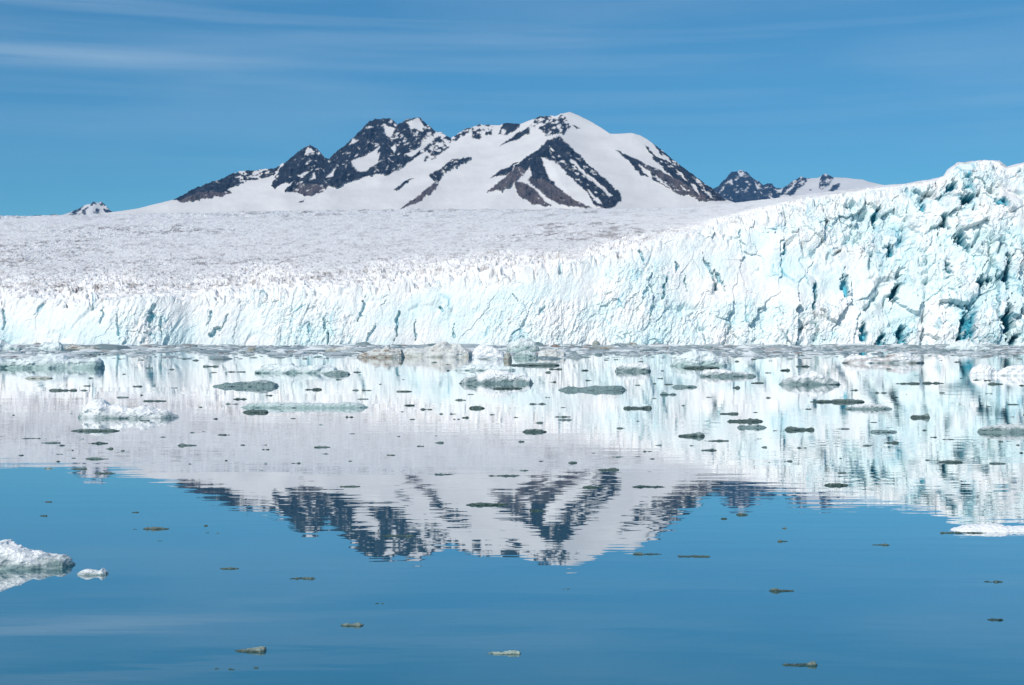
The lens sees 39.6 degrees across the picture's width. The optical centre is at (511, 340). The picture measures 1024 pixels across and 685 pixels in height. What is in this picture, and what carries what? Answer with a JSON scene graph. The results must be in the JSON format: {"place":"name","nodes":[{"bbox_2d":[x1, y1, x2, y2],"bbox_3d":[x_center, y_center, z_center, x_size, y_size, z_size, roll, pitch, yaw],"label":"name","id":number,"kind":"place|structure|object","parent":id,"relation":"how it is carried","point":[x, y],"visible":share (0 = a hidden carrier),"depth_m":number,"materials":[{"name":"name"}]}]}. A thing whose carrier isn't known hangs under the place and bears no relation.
{"place":"outdoors","nodes":[
{"label":"outdoors","id":0,"kind":"place"},
{"bbox_2d":[35,202,111,215],"bbox_3d":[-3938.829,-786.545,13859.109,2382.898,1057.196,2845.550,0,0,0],"label":"mountain","id":1,"kind":"structure","parent":0,"point":[94,208],"depth_m":13099.07,"materials":[{"name":"white snow"}]},
{"bbox_2d":[91,112,733,214],"bbox_3d":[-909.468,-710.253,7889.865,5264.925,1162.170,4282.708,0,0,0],"label":"mountain","id":2,"kind":"structure","parent":0,"point":[569,160],"depth_m":6935.68,"materials":[{"name":"white snow"}]},
{"bbox_2d":[0,345,1023,684],"bbox_3d":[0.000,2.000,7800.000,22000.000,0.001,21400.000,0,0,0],"label":"sea","id":3,"kind":"structure","parent":0,"point":[880,569],"depth_m":15.46,"materials":[{"name":"teal liquid"}]},
{"bbox_2d":[0,339,21,350],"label":"ice block","id":4,"kind":"object","parent":3,"relation":"on","point":[5,345],"depth_m":270.16,"materials":[{"name":"white ice"}]},
{"bbox_2d":[0,539,75,569],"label":"growler","id":5,"kind":"object","parent":3,"relation":"on","point":[14,555],"visible":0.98,"depth_m":12.50,"materials":[{"name":"white ice"}]},
{"bbox_2d":[25,376,52,378],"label":"ice floe","id":6,"kind":"object","parent":3,"relation":"on","point":[38,377],"visible":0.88,"depth_m":74.72,"materials":[{"name":"white ice"}]},
{"bbox_2d":[39,342,62,350],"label":"ice block","id":7,"kind":"object","parent":3,"relation":"on","point":[48,346],"depth_m":270.23,"materials":[{"name":"white ice"}]},
{"bbox_2d":[0,353,104,367],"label":"ice floe","id":8,"kind":"object","parent":3,"relation":"on","point":[49,360],"visible":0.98,"depth_m":102.56,"materials":[{"name":"white ice"}]},
{"bbox_2d":[49,389,76,390],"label":"ice floe","id":9,"kind":"object","parent":3,"relation":"on","point":[63,390],"visible":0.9,"depth_m":56.71,"materials":[{"name":"white ice"}]},
{"bbox_2d":[64,344,99,349],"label":"ice block","id":10,"kind":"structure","parent":3,"relation":"on","point":[73,346],"depth_m":283.95,"materials":[{"name":"grey ice"}]},
{"bbox_2d":[77,568,108,575],"bbox_3d":[-3.589,1.997,12.182,0.274,0.100,0.170,0,0,0],"label":"ice floe","id":11,"kind":"object","parent":3,"relation":"on","point":[101,572],"visible":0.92,"depth_m":12.13,"materials":[{"name":"white ice"}]},
{"bbox_2d":[72,428,119,430],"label":"ice floe","id":12,"kind":"object","parent":3,"relation":"on","point":[106,429],"visible":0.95,"depth_m":31.36,"materials":[{"name":"grey ice"}]},
{"bbox_2d":[88,442,107,443],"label":"ice fragment","id":13,"kind":"object","parent":3,"relation":"on","point":[98,443],"visible":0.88,"depth_m":27.58,"materials":[{"name":"grey ice"}]},
{"bbox_2d":[95,472,115,473],"bbox_3d":[-6.113,2.002,21.379,0.346,0.061,0.095,0,0,0],"label":"ice fragment","id":14,"kind":"object","parent":3,"relation":"on","point":[104,473],"visible":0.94,"depth_m":21.36,"materials":[{"name":"white ice"}]},
{"bbox_2d":[78,398,178,418],"bbox_3d":[-9.967,1.882,36.936,2.629,0.764,1.023,0,0,0],"label":"ice floe","id":15,"kind":"object","parent":3,"relation":"on","point":[100,408],"visible":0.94,"depth_m":36.61,"materials":[{"name":"white ice"}]},
{"bbox_2d":[143,527,168,528],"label":"ice floe","id":16,"kind":"object","parent":3,"relation":"on","point":[155,528],"visible":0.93,"depth_m":15.07,"materials":[{"name":"white ice"}]},
{"bbox_2d":[178,443,196,445],"bbox_3d":[-6.177,1.997,27.064,0.370,0.083,0.118,0,0,0],"label":"ice fragment","id":17,"kind":"object","parent":3,"relation":"on","point":[182,444],"visible":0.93,"depth_m":27.03,"materials":[{"name":"white ice"}]},
{"bbox_2d":[212,379,278,386],"bbox_3d":[-11.565,1.929,61.835,2.956,0.483,0.947,0,0,0],"label":"ice floe","id":18,"kind":"object","parent":3,"relation":"on","point":[261,383],"visible":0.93,"depth_m":61.48,"materials":[{"name":"grey ice"}]},
{"bbox_2d":[235,646,266,652],"bbox_3d":[-1.684,2.003,9.161,0.213,0.063,0.102,0,0,0],"label":"ice floe","id":19,"kind":"object","parent":3,"relation":"on","point":[258,649],"visible":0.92,"depth_m":9.14,"materials":[{"name":"white ice"}]},
{"bbox_2d":[242,409,268,412],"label":"ice floe","id":20,"kind":"object","parent":3,"relation":"on","point":[255,411],"visible":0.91,"depth_m":39.44,"materials":[{"name":"grey ice"}]},
{"bbox_2d":[255,363,336,372],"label":"ice floe","id":21,"kind":"object","parent":3,"relation":"on","point":[284,368],"visible":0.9,"depth_m":87.00,"materials":[{"name":"white ice"}]},
{"bbox_2d":[290,577,314,578],"bbox_3d":[-1.758,2.006,11.949,0.239,0.041,0.079,0,0,0],"label":"ice fragment","id":22,"kind":"object","parent":3,"relation":"on","point":[303,578],"visible":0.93,"depth_m":11.93,"materials":[{"name":"grey ice"}]},
{"bbox_2d":[240,402,367,407],"bbox_3d":[-6.195,1.965,42.454,3.816,0.257,0.571,0,0,0],"label":"ice floe","id":23,"kind":"object","parent":3,"relation":"on","point":[305,405],"visible":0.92,"depth_m":42.26,"materials":[{"name":"white ice"}]},
{"bbox_2d":[324,370,349,374],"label":"ice floe","id":24,"kind":"object","parent":3,"relation":"on","point":[338,372],"visible":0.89,"depth_m":83.48,"materials":[{"name":"grey ice"}]},
{"bbox_2d":[326,347,350,351],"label":"ice block","id":25,"kind":"object","parent":3,"relation":"on","point":[335,349],"depth_m":258.04,"materials":[{"name":"white ice"}]},
{"bbox_2d":[340,622,363,626],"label":"ice floe","id":26,"kind":"object","parent":3,"relation":"on","point":[357,624],"visible":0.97,"depth_m":9.96,"materials":[{"name":"grey ice"}]},
{"bbox_2d":[357,345,404,357],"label":"ice block","id":27,"kind":"object","parent":3,"relation":"on","point":[387,351],"depth_m":166.25,"materials":[{"name":"white ice"}]},
{"bbox_2d":[381,534,414,536],"bbox_3d":[-1.180,2.006,14.546,0.402,0.042,0.098,0,0,0],"label":"ice fragment","id":28,"kind":"object","parent":3,"relation":"on","point":[399,535],"visible":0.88,"depth_m":14.52,"materials":[{"name":"white ice"}]},
{"bbox_2d":[403,340,471,356],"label":"ice block","id":29,"kind":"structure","parent":3,"relation":"on","point":[442,348],"depth_m":170.71,"materials":[{"name":"white ice"}]},
{"bbox_2d":[470,406,483,408],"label":"ice floe","id":30,"kind":"object","parent":3,"relation":"on","point":[475,407],"visible":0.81,"depth_m":41.84,"materials":[{"name":"grey ice"}]},
{"bbox_2d":[455,364,515,370],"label":"ice floe","id":31,"kind":"object","parent":3,"relation":"on","point":[481,367],"visible":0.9,"depth_m":94.53,"materials":[{"name":"white ice"}]},
{"bbox_2d":[467,502,506,505],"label":"ice floe","id":32,"kind":"object","parent":3,"relation":"on","point":[483,504],"visible":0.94,"depth_m":17.26,"materials":[{"name":"white ice"}]},
{"bbox_2d":[472,344,503,357],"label":"ice block","id":33,"kind":"object","parent":3,"relation":"on","point":[481,350],"depth_m":166.61,"materials":[{"name":"white ice"}]},
{"bbox_2d":[459,369,533,383],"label":"ice floe","id":34,"kind":"object","parent":3,"relation":"on","point":[490,376],"visible":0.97,"depth_m":65.78,"materials":[{"name":"white ice"}]},
{"bbox_2d":[487,650,520,654],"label":"ice floe","id":35,"kind":"object","parent":3,"relation":"on","point":[513,652],"visible":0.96,"depth_m":9.07,"materials":[{"name":"white ice"}]},
{"bbox_2d":[503,352,511,360],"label":"ice block","id":36,"kind":"object","parent":3,"relation":"on","point":[507,356],"depth_m":138.40,"materials":[{"name":"grey ice"}]},
{"bbox_2d":[493,386,521,388],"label":"ice floe","id":37,"kind":"object","parent":3,"relation":"on","point":[511,387],"visible":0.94,"depth_m":58.91,"materials":[{"name":"grey ice"}]},
{"bbox_2d":[0,341,1023,358],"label":"brash ice","id":38,"kind":"structure","parent":3,"relation":"on","point":[574,351],"depth_m":268.07,"materials":[{"name":"grey ice"}]},
{"bbox_2d":[506,337,539,351],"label":"ice block","id":39,"kind":"object","parent":3,"relation":"on","point":[522,344],"depth_m":235.79,"materials":[{"name":"white ice"}]},
{"bbox_2d":[513,350,537,357],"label":"ice block","id":40,"kind":"object","parent":3,"relation":"on","point":[525,354],"depth_m":162.11,"materials":[{"name":"white ice"}]},
{"bbox_2d":[522,429,546,431],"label":"ice floe","id":41,"kind":"object","parent":3,"relation":"on","point":[533,430],"visible":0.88,"depth_m":31.03,"materials":[{"name":"grey ice"}]},
{"bbox_2d":[510,362,559,365],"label":"ice fragment","id":42,"kind":"object","parent":3,"relation":"on","point":[541,364],"visible":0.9,"depth_m":113.23,"materials":[{"name":"grey ice"}]},
{"bbox_2d":[538,349,565,356],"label":"ice block","id":43,"kind":"object","parent":3,"relation":"on","point":[551,352],"depth_m":168.82,"materials":[{"name":"white ice"}]},
{"bbox_2d":[559,385,625,389],"bbox_3d":[3.235,1.957,57.234,2.786,0.313,0.625,0,0,0],"label":"ice floe","id":44,"kind":"object","parent":3,"relation":"on","point":[596,387],"visible":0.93,"depth_m":57.04,"materials":[{"name":"white ice"}]},
{"bbox_2d":[582,485,603,487],"bbox_3d":[1.102,2.002,19.340,0.301,0.061,0.072,0,0,0],"label":"ice fragment","id":45,"kind":"object","parent":3,"relation":"on","point":[589,486],"visible":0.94,"depth_m":19.33,"materials":[{"name":"white ice"}]},
{"bbox_2d":[592,340,599,345],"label":"ice block","id":46,"kind":"object","parent":3,"relation":"on","point":[595,342],"depth_m":557.02,"materials":[{"name":"white ice"}]},
{"bbox_2d":[595,346,616,348],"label":"ice block","id":47,"kind":"object","parent":3,"relation":"on","point":[605,347],"depth_m":308.62,"materials":[{"name":"grey ice"}]},
{"bbox_2d":[598,468,618,469],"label":"ice fragment","id":48,"kind":"object","parent":3,"relation":"on","point":[609,469],"visible":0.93,"depth_m":21.94,"materials":[{"name":"white ice"}]},
{"bbox_2d":[615,363,650,371],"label":"ice floe","id":49,"kind":"object","parent":3,"relation":"on","point":[632,367],"visible":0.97,"depth_m":91.48,"materials":[{"name":"white ice"}]},
{"bbox_2d":[623,406,651,408],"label":"ice floe","id":50,"kind":"object","parent":3,"relation":"on","point":[642,407],"visible":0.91,"depth_m":41.77,"materials":[{"name":"grey ice"}]},
{"bbox_2d":[633,552,660,554],"bbox_3d":[1.263,2.006,13.312,0.291,0.046,0.082,0,0,0],"label":"ice fragment","id":51,"kind":"object","parent":3,"relation":"on","point":[637,553],"visible":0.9,"depth_m":13.29,"materials":[{"name":"white ice"}]},
{"bbox_2d":[633,485,662,487],"bbox_3d":[1.871,2.002,19.417,0.476,0.056,0.168,0,0,0],"label":"ice fragment","id":52,"kind":"object","parent":3,"relation":"on","point":[641,486],"visible":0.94,"depth_m":19.38,"materials":[{"name":"white ice"}]},
{"bbox_2d":[660,392,676,394],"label":"ice floe","id":53,"kind":"object","parent":3,"relation":"on","point":[663,393],"visible":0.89,"depth_m":52.40,"materials":[{"name":"white ice"}]},
{"bbox_2d":[673,385,695,386],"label":"ice floe","id":54,"kind":"object","parent":3,"relation":"on","point":[684,386],"visible":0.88,"depth_m":60.71,"materials":[{"name":"white ice"}]},
{"bbox_2d":[679,432,704,436],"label":"ice floe","id":55,"kind":"object","parent":3,"relation":"on","point":[698,434],"visible":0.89,"depth_m":29.63,"materials":[{"name":"grey ice"}]},
{"bbox_2d":[678,555,709,556],"bbox_3d":[1.661,2.007,13.164,0.361,0.039,0.118,0,0,0],"label":"ice fragment","id":56,"kind":"object","parent":3,"relation":"on","point":[693,556],"visible":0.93,"depth_m":13.15,"materials":[{"name":"grey ice"}]},
{"bbox_2d":[670,349,726,365],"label":"ice floe","id":57,"kind":"object","parent":3,"relation":"on","point":[694,357],"visible":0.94,"depth_m":110.99,"materials":[{"name":"white ice"}]},
{"bbox_2d":[684,366,718,367],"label":"ice floe","id":58,"kind":"object","parent":3,"relation":"on","point":[700,367],"visible":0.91,"depth_m":102.19,"materials":[{"name":"grey ice"}]},
{"bbox_2d":[700,369,755,376],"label":"ice floe","id":59,"kind":"object","parent":3,"relation":"on","point":[716,373],"visible":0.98,"depth_m":78.74,"materials":[{"name":"white ice"}]},
{"bbox_2d":[727,418,762,421],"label":"ice floe","id":60,"kind":"object","parent":3,"relation":"on","point":[748,420],"visible":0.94,"depth_m":35.02,"materials":[{"name":"grey ice"}]},
{"bbox_2d":[737,424,766,427],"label":"ice floe","id":61,"kind":"object","parent":3,"relation":"on","point":[751,426],"visible":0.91,"depth_m":32.57,"materials":[{"name":"white ice"}]},
{"bbox_2d":[769,588,793,591],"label":"ice floe","id":62,"kind":"object","parent":3,"relation":"on","point":[775,590],"visible":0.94,"depth_m":11.34,"materials":[{"name":"grey ice"}]},
{"bbox_2d":[785,426,813,429],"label":"ice floe","id":63,"kind":"object","parent":3,"relation":"on","point":[793,428],"visible":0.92,"depth_m":31.74,"materials":[{"name":"grey ice"}]},
{"bbox_2d":[782,661,817,666],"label":"ice floe","id":64,"kind":"object","parent":3,"relation":"on","point":[812,663],"visible":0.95,"depth_m":8.75,"materials":[{"name":"grey ice"}]},
{"bbox_2d":[779,370,840,384],"bbox_3d":[13.534,1.844,64.636,2.842,0.969,1.024,0,0,0],"label":"ice floe","id":65,"kind":"object","parent":3,"relation":"on","point":[812,377],"visible":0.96,"depth_m":64.34,"materials":[{"name":"white ice"}]},
{"bbox_2d":[824,483,848,485],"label":"ice floe","id":66,"kind":"object","parent":3,"relation":"on","point":[834,484],"visible":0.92,"depth_m":19.58,"materials":[{"name":"white ice"}]},
{"bbox_2d":[810,399,863,401],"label":"ice floe","id":67,"kind":"object","parent":3,"relation":"on","point":[845,400],"visible":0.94,"depth_m":46.13,"materials":[{"name":"grey ice"}]},
{"bbox_2d":[844,404,891,408],"bbox_3d":[10.410,1.971,41.526,1.432,0.246,0.335,0,0,0],"label":"ice floe","id":68,"kind":"object","parent":3,"relation":"on","point":[870,406],"visible":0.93,"depth_m":41.41,"materials":[{"name":"white ice"}]},
{"bbox_2d":[842,352,923,362],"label":"ice floe","id":69,"kind":"object","parent":3,"relation":"on","point":[902,357],"visible":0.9,"depth_m":125.61,"materials":[{"name":"white ice"}]},
{"bbox_2d":[870,430,896,431],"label":"ice floe","id":70,"kind":"object","parent":3,"relation":"on","point":[883,431],"visible":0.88,"depth_m":30.98,"materials":[{"name":"white ice"}]},
{"bbox_2d":[896,382,919,383],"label":"ice fragment","id":71,"kind":"object","parent":3,"relation":"on","point":[909,383],"visible":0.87,"depth_m":65.60,"materials":[{"name":"white ice"}]},
{"bbox_2d":[910,413,929,417],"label":"ice floe","id":72,"kind":"object","parent":3,"relation":"on","point":[926,415],"visible":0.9,"depth_m":36.85,"materials":[{"name":"grey ice"}]},
{"bbox_2d":[939,460,961,462],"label":"ice floe","id":73,"kind":"object","parent":3,"relation":"on","point":[951,461],"visible":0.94,"depth_m":23.30,"materials":[{"name":"white ice"}]},
{"bbox_2d":[940,531,981,532],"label":"ice floe","id":74,"kind":"object","parent":3,"relation":"on","point":[960,532],"visible":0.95,"depth_m":14.76,"materials":[{"name":"white ice"}]},
{"bbox_2d":[945,340,989,349],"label":"ice block","id":75,"kind":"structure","parent":3,"relation":"on","point":[964,345],"depth_m":288.97,"materials":[{"name":"white ice"}]},
{"bbox_2d":[969,364,997,375],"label":"ice floe","id":76,"kind":"object","parent":3,"relation":"on","point":[983,370],"visible":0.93,"depth_m":81.00,"materials":[{"name":"white ice"}]},
{"bbox_2d":[950,523,1023,532],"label":"ice floe","id":77,"kind":"object","parent":3,"relation":"on","point":[996,528],"visible":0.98,"depth_m":14.90,"materials":[{"name":"white ice"}]},
{"bbox_2d":[977,424,1023,432],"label":"ice floe","id":78,"kind":"object","parent":3,"relation":"on","point":[1008,428],"visible":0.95,"depth_m":30.94,"materials":[{"name":"white ice"}]},
{"bbox_2d":[998,365,1023,375],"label":"ice floe","id":79,"kind":"object","parent":3,"relation":"on","point":[1015,370],"visible":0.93,"depth_m":80.95,"materials":[{"name":"white ice"}]},
{"bbox_2d":[0,160,1023,345],"bbox_3d":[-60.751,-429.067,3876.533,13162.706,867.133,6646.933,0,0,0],"label":"glacier","id":80,"kind":"object","parent":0,"point":[939,260],"visible":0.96,"depth_m":585.10,"materials":[{"name":"white ice"}]},
{"bbox_2d":[0,0,1023,215],"label":"sky","id":81,"kind":"structure","parent":0,"point":[122,105],"materials":[{"name":"blue"}]},
{"bbox_2d":[713,170,882,202],"bbox_3d":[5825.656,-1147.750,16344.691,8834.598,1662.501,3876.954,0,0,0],"label":"mountain","id":82,"kind":"structure","parent":0,"point":[739,186],"depth_m":15860.45,"materials":[{"name":"white snow"}]}
]}

